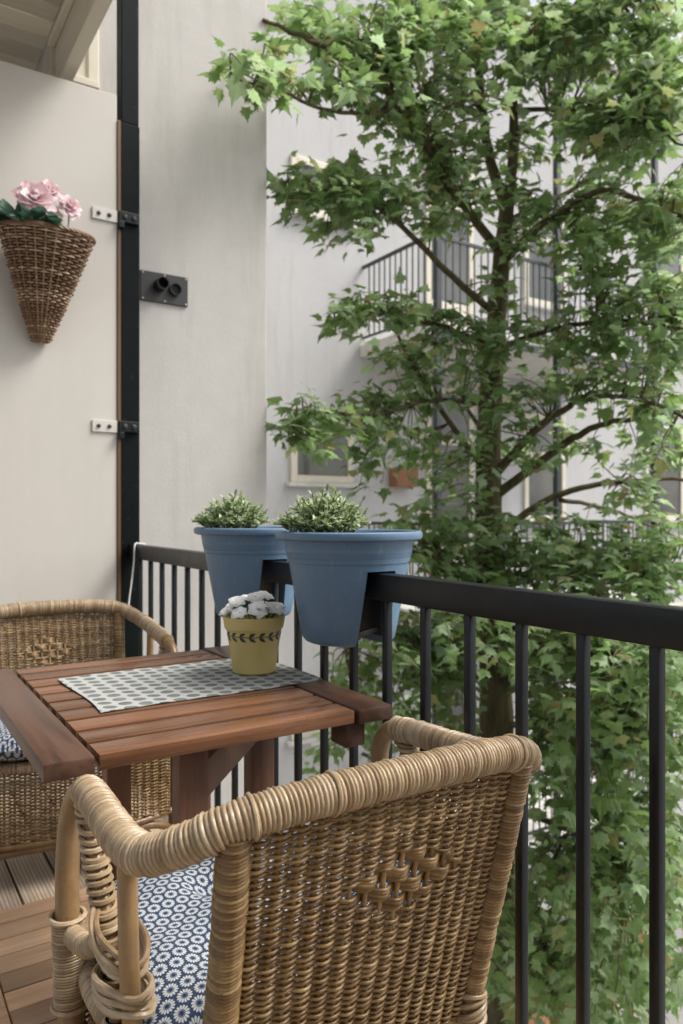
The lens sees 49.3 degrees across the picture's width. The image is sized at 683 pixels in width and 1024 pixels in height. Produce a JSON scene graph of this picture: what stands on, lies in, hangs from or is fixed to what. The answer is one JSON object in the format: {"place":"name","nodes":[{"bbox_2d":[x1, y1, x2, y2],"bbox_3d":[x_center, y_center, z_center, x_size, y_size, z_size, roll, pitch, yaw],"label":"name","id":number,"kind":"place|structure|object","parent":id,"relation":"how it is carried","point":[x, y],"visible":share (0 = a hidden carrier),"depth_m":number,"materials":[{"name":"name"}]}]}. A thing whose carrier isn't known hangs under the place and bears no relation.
{"place":"outdoors","nodes":[
{"label":"outdoors","id":0,"kind":"place"},
{"bbox_2d":[267,0,682,931],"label":"apartment building","id":1,"kind":"structure","parent":0,"point":[303,282],"depth_m":9.61,"materials":[{"name":"grey paint"}]},
{"bbox_2d":[286,675,348,746],"bbox_3d":[-0.220,2.427,9.164,1.020,0.735,0.110,0,0,-33],"label":"window","id":2,"kind":"structure","parent":1,"relation":"in","point":[306,738],"depth_m":9.01,"materials":[{"name":"beige paint"}]},
{"bbox_2d":[286,430,358,487],"bbox_3d":[-0.220,-0.673,9.164,1.020,0.735,0.110,0,0,-33],"label":"window","id":3,"kind":"structure","parent":1,"relation":"in","point":[303,473],"depth_m":9.17,"materials":[{"name":"beige paint"}]},
{"bbox_2d":[290,154,359,229],"bbox_3d":[-0.220,-3.933,9.164,1.020,0.735,0.110,0,0,-33],"label":"window","id":4,"kind":"structure","parent":1,"relation":"in","point":[308,165],"depth_m":9.05,"materials":[{"name":"beige paint"}]},
{"bbox_2d":[389,467,418,486],"bbox_3d":[0.816,-0.455,9.753,0.340,0.250,0.196,0,0,-33],"label":"wall planter","id":5,"kind":"object","parent":1,"relation":"attached to","point":[400,481],"visible":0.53,"depth_m":9.66,"materials":[{"name":"ceramic"}]},
{"bbox_2d":[431,626,463,805],"bbox_3d":[1.502,2.805,10.294,0.860,2.830,0.080,0,0,-33],"label":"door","id":6,"kind":"structure","parent":1,"relation":"in","point":[457,710],"depth_m":10.37,"materials":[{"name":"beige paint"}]},
{"bbox_2d":[425,387,473,578],"bbox_3d":[1.502,-0.295,10.294,0.860,2.830,0.080,0,0,-33],"label":"door","id":7,"kind":"structure","parent":1,"relation":"in","point":[456,417],"depth_m":10.36,"materials":[{"name":"beige paint"}]},
{"bbox_2d":[425,154,473,328],"bbox_3d":[1.502,-3.555,10.294,0.860,2.830,0.080,0,0,-33],"label":"door","id":8,"kind":"structure","parent":1,"relation":"in","point":[429,264],"depth_m":10.37,"materials":[{"name":"beige paint"}]},
{"bbox_2d":[360,236,649,383],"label":"steel balcony","id":9,"kind":"structure","parent":1,"relation":"attached to","point":[535,362],"depth_m":9.24,"materials":[{"name":"metal"}]},
{"bbox_2d":[362,752,647,853],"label":"steel balcony","id":10,"kind":"structure","parent":1,"relation":"attached to","point":[533,827],"depth_m":9.75,"materials":[{"name":"metal"}]},
{"bbox_2d":[368,520,650,625],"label":"steel balcony","id":11,"kind":"structure","parent":1,"relation":"attached to","point":[407,607],"depth_m":9.70,"materials":[{"name":"metal"}]},
{"bbox_2d":[522,196,565,313],"bbox_3d":[3.106,-3.902,11.313,1.020,1.675,0.110,0,0,-33],"label":"window","id":12,"kind":"structure","parent":1,"relation":"in","point":[528,255],"depth_m":11.26,"materials":[{"name":"beige paint"}]},
{"bbox_2d":[523,413,567,524],"bbox_3d":[3.106,-0.643,11.313,1.020,1.675,0.110,0,0,-33],"label":"window","id":13,"kind":"structure","parent":1,"relation":"in","point":[536,487],"depth_m":11.29,"materials":[{"name":"beige paint"}]},
{"bbox_2d":[528,667,565,733],"bbox_3d":[3.106,2.458,11.313,1.020,1.675,0.110,0,0,-33],"label":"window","id":14,"kind":"structure","parent":1,"relation":"in","point":[530,699],"depth_m":11.18,"materials":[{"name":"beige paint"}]},
{"bbox_2d":[644,427,682,523],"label":"window","id":15,"kind":"structure","parent":1,"relation":"in","point":[674,488],"depth_m":13.06,"materials":[{"name":"beige paint"}]},
{"bbox_2d":[644,242,682,336],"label":"window","id":16,"kind":"structure","parent":1,"relation":"in","point":[679,268],"depth_m":13.09,"materials":[{"name":"beige paint"}]},
{"bbox_2d":[669,603,682,606],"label":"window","id":17,"kind":"structure","parent":1,"relation":"in","point":[678,604],"depth_m":13.16,"materials":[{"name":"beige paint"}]},
{"bbox_2d":[527,0,682,89],"label":"sky","id":18,"kind":"structure","parent":0,"point":[533,2],"materials":[{"name":"white"}]},
{"bbox_2d":[616,922,682,1023],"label":"ground","id":19,"kind":"structure","parent":0,"point":[669,1015],"depth_m":10.59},
{"bbox_2d":[0,0,266,806],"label":"side wall","id":20,"kind":"structure","parent":19,"relation":"on","point":[203,354],"depth_m":3.81,"materials":[{"name":"beige paint"}]},
{"bbox_2d":[0,0,112,81],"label":"canopy","id":21,"kind":"object","parent":20,"relation":"attached to","point":[68,29],"visible":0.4,"depth_m":3.23,"materials":[{"name":"beige paint"}]},
{"bbox_2d":[49,29,99,89],"bbox_3d":[-1.243,-2.428,3.471,0.220,0.865,0.040,0,0,-33],"label":"window frame","id":22,"kind":"structure","parent":20,"relation":"in","point":[87,75],"depth_m":3.50,"materials":[{"name":"beige paint"}]},
{"bbox_2d":[140,270,187,306],"bbox_3d":[-0.867,-1.111,3.686,0.242,0.147,0.067,0,0,-33],"label":"vent plate","id":23,"kind":"object","parent":20,"relation":"attached to","point":[156,287],"visible":1,"depth_m":3.69,"materials":[{"name":"grey metal"}]},
{"bbox_2d":[433,0,441,851],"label":"steel column","id":24,"kind":"structure","parent":19,"relation":"on","point":[437,293],"depth_m":8.27,"materials":[{"name":"metal"}]},
{"bbox_2d":[196,0,682,1023],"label":"maple tree","id":25,"kind":"object","parent":19,"relation":"on","point":[564,42],"visible":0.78,"depth_m":4.60,"materials":[{"name":"green plant"}]},
{"bbox_2d":[553,51,560,1015],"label":"steel column","id":26,"kind":"structure","parent":19,"relation":"on","point":[556,472],"depth_m":9.33,"materials":[{"name":"metal"}]},
{"bbox_2d":[528,913,645,1023],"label":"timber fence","id":27,"kind":"object","parent":19,"relation":"on","point":[547,1021],"depth_m":10.27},
{"bbox_2d":[648,147,657,1017],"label":"steel column","id":28,"kind":"structure","parent":19,"relation":"on","point":[654,166],"depth_m":10.41,"materials":[{"name":"metal"}]},
{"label":"balcony slab","id":29,"kind":"structure","parent":0,"visible":0},
{"bbox_2d":[0,778,167,910],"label":"balcony floor","id":30,"kind":"structure","parent":29,"relation":"on","point":[26,879],"depth_m":2.36,"materials":[{"name":"brown wood"}]},
{"bbox_2d":[0,888,89,1023],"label":"duckboard","id":31,"kind":"object","parent":30,"relation":"on","point":[26,983],"visible":0.11,"depth_m":1.83,"materials":[{"name":"brown wood"}]},
{"bbox_2d":[0,645,391,880],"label":"wooden table","id":32,"kind":"object","parent":31,"relation":"on","point":[58,730],"visible":0.66,"depth_m":1.51,"materials":[{"name":"brown wood"}]},
{"bbox_2d":[58,658,321,712],"bbox_3d":[-0.367,0.407,1.815,0.547,0.003,0.378,0,0,-33],"label":"table runner","id":33,"kind":"object","parent":32,"relation":"on","point":[117,690],"visible":0.84,"depth_m":1.77,"materials":[{"name":"fabric"}]},
{"bbox_2d":[219,591,285,675],"bbox_3d":[-0.223,0.304,1.893,0.183,0.202,0.164,0,0,-33],"label":"flower pot","id":34,"kind":"object","parent":33,"relation":"on","point":[254,628],"visible":1,"depth_m":1.84,"materials":[{"name":"yellow ceramic"}]},
{"bbox_2d":[47,716,541,1023],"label":"wicker armchair","id":35,"kind":"object","parent":31,"relation":"on","point":[101,973],"visible":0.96,"depth_m":1.02,"materials":[{"name":"wicker"}]},
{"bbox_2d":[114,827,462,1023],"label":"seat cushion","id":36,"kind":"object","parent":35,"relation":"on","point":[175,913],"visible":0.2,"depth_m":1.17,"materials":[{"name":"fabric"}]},
{"bbox_2d":[0,598,177,860],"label":"wicker armchair","id":37,"kind":"object","parent":30,"relation":"on","point":[150,778],"visible":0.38,"depth_m":2.68,"materials":[{"name":"wicker"}]},
{"bbox_2d":[0,719,26,760],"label":"seat cushion","id":38,"kind":"object","parent":37,"relation":"on","point":[10,750],"visible":0.07,"depth_m":2.19,"materials":[{"name":"fabric"}]},
{"bbox_2d":[128,544,682,1023],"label":"balcony railing","id":39,"kind":"object","parent":30,"relation":"on","point":[658,628],"visible":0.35,"depth_m":1.36,"materials":[{"name":"black metal"}]},
{"bbox_2d":[128,542,145,604],"bbox_3d":[-0.880,0.272,3.163,0.038,0.282,0.194,0,0,6],"label":"cord","id":40,"kind":"object","parent":39,"relation":"hanging from","point":[133,571],"visible":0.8,"depth_m":3.17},
{"bbox_2d":[191,490,293,616],"bbox_3d":[-0.275,0.124,2.293,0.379,0.388,0.366,0,0,-33],"label":"rail planter","id":41,"kind":"object","parent":39,"relation":"attached to","point":[240,545],"visible":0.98,"depth_m":2.18,"materials":[{"name":"blue plastic"}]},
{"bbox_2d":[272,484,422,646],"bbox_3d":[0.013,0.124,1.848,0.379,0.388,0.366,0,0,-33],"label":"rail planter","id":42,"kind":"object","parent":39,"relation":"attached to","point":[332,561],"visible":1,"depth_m":1.74,"materials":[{"name":"blue plastic"}]},
{"bbox_2d":[117,0,139,657],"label":"post","id":43,"kind":"object","parent":29,"relation":"on","point":[128,106],"visible":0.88,"depth_m":3.32,"materials":[{"name":"black metal"}]},
{"bbox_2d":[0,60,120,782],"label":"privacy screen","id":44,"kind":"object","parent":43,"relation":"attached to","point":[60,472],"visible":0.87,"depth_m":3.17,"materials":[{"name":"white paint"}]},
{"bbox_2d":[0,179,95,343],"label":"hanging basket","id":45,"kind":"object","parent":44,"relation":"hanging from","point":[46,252],"visible":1,"depth_m":2.94,"materials":[{"name":"woven wicker"},{"name":"pink petal"},{"name":"silk leaf"}]}
]}

